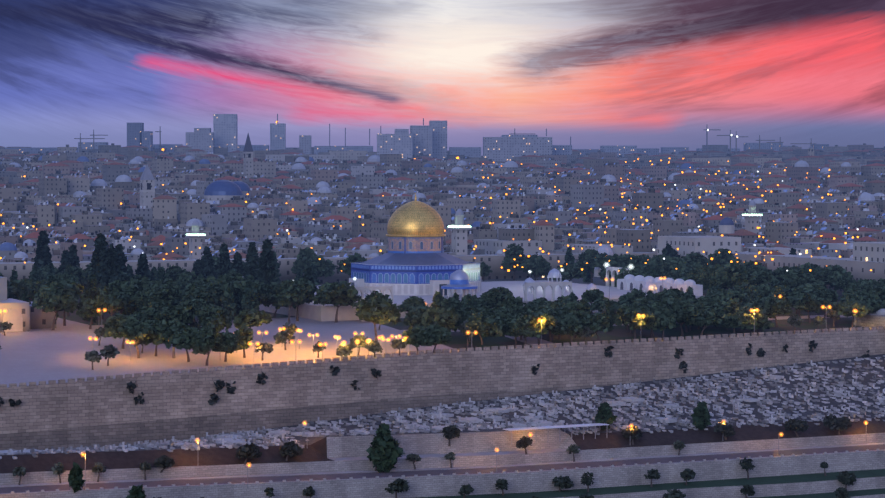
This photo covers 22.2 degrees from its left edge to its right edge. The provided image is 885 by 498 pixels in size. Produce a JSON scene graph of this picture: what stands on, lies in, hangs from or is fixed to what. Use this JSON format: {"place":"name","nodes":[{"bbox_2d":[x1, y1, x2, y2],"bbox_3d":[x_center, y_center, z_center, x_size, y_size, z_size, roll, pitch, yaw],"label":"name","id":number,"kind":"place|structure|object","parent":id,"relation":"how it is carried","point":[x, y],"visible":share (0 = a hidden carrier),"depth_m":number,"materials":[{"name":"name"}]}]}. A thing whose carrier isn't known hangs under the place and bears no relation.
{"place":"outdoors","nodes":[
{"label":"outdoors","id":0,"kind":"place"},
{"bbox_2d":[0,280,875,386],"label":"plaza","id":1,"kind":"structure","parent":0,"point":[46,355],"depth_m":786.40,"materials":[{"name":"stone"}]},
{"bbox_2d":[349,190,480,295],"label":"dome of the rock","id":2,"kind":"structure","parent":1,"relation":"on","point":[415,260],"depth_m":926.30,"materials":[{"name":"tile"}]},
{"bbox_2d":[0,264,856,361],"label":"street lamps","id":3,"kind":"object","parent":1,"relation":"on","point":[380,337],"visible":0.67,"depth_m":762.12,"materials":[{"name":"metal"}]},
{"bbox_2d":[0,230,884,369],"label":"trees","id":4,"kind":"object","parent":1,"relation":"on","point":[156,307],"visible":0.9,"depth_m":833.99,"materials":[{"name":"green plant"}]},
{"bbox_2d":[0,242,884,332],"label":"buildings","id":5,"kind":"structure","parent":1,"relation":"on","point":[22,316],"depth_m":984.07,"materials":[{"name":"beige stone"}]},
{"bbox_2d":[0,354,884,497],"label":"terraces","id":6,"kind":"object","parent":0,"point":[331,459],"visible":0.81,"depth_m":705.57,"materials":[{"name":"stone"}]},
{"bbox_2d":[12,401,856,497],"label":"trees","id":7,"kind":"object","parent":6,"relation":"on","point":[385,451],"visible":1,"depth_m":686.68,"materials":[{"name":"green plant"}]},
{"bbox_2d":[0,326,884,450],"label":"wall","id":8,"kind":"structure","parent":6,"relation":"on","point":[91,411],"depth_m":742.16,"materials":[{"name":"stone"}]},
{"bbox_2d":[0,340,869,406],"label":"wall shrubs","id":9,"kind":"object","parent":8,"relation":"attached to","point":[214,397],"depth_m":738.46,"materials":[{"name":"green plant"}]},
{"bbox_2d":[0,355,884,458],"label":"cemetery tombs","id":10,"kind":"object","parent":6,"relation":"on","point":[238,438],"visible":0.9,"depth_m":755.43,"materials":[{"name":"stone"}]},
{"bbox_2d":[11,420,879,493],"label":"road lamp posts","id":11,"kind":"object","parent":6,"relation":"on","point":[145,486],"visible":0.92,"depth_m":676.38,"materials":[{"name":"black metal"}]},
{"bbox_2d":[0,0,884,155],"label":"sky","id":12,"kind":"structure","parent":0,"point":[594,73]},
{"bbox_2d":[481,275,731,288],"bbox_3d":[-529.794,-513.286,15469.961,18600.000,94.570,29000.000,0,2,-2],"label":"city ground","id":13,"kind":"structure","parent":0,"point":[598,281],"depth_m":1101.28,"materials":[{"name":"grey stone"}]},
{"bbox_2d":[5,114,828,161],"bbox_3d":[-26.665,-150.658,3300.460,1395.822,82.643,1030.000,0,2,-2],"label":"distant skyline","id":14,"kind":"structure","parent":13,"relation":"on","point":[430,140],"depth_m":3024.11},
{"bbox_2d":[23,133,813,259],"bbox_3d":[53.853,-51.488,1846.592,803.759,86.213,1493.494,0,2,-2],"label":"city landmarks","id":15,"kind":"object","parent":13,"relation":"on","point":[217,191],"visible":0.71,"depth_m":1490.17,"materials":[{"name":"beige stone"}]},
{"bbox_2d":[0,121,871,271],"bbox_3d":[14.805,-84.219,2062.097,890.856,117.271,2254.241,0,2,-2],"label":"city street lights","id":16,"kind":"object","parent":13,"relation":"on","point":[508,270],"visible":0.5,"depth_m":1255.61},
{"bbox_2d":[0,143,884,283],"bbox_3d":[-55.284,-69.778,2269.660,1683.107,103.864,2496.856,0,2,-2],"label":"city buildings","id":17,"kind":"structure","parent":13,"relation":"on","point":[88,191],"depth_m":1503.17,"materials":[{"name":"beige stone"}]},
{"bbox_2d":[474,217,852,276],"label":"large buildings","id":18,"kind":"structure","parent":13,"relation":"on","point":[707,244],"depth_m":1127.84,"materials":[{"name":"beige stone"}]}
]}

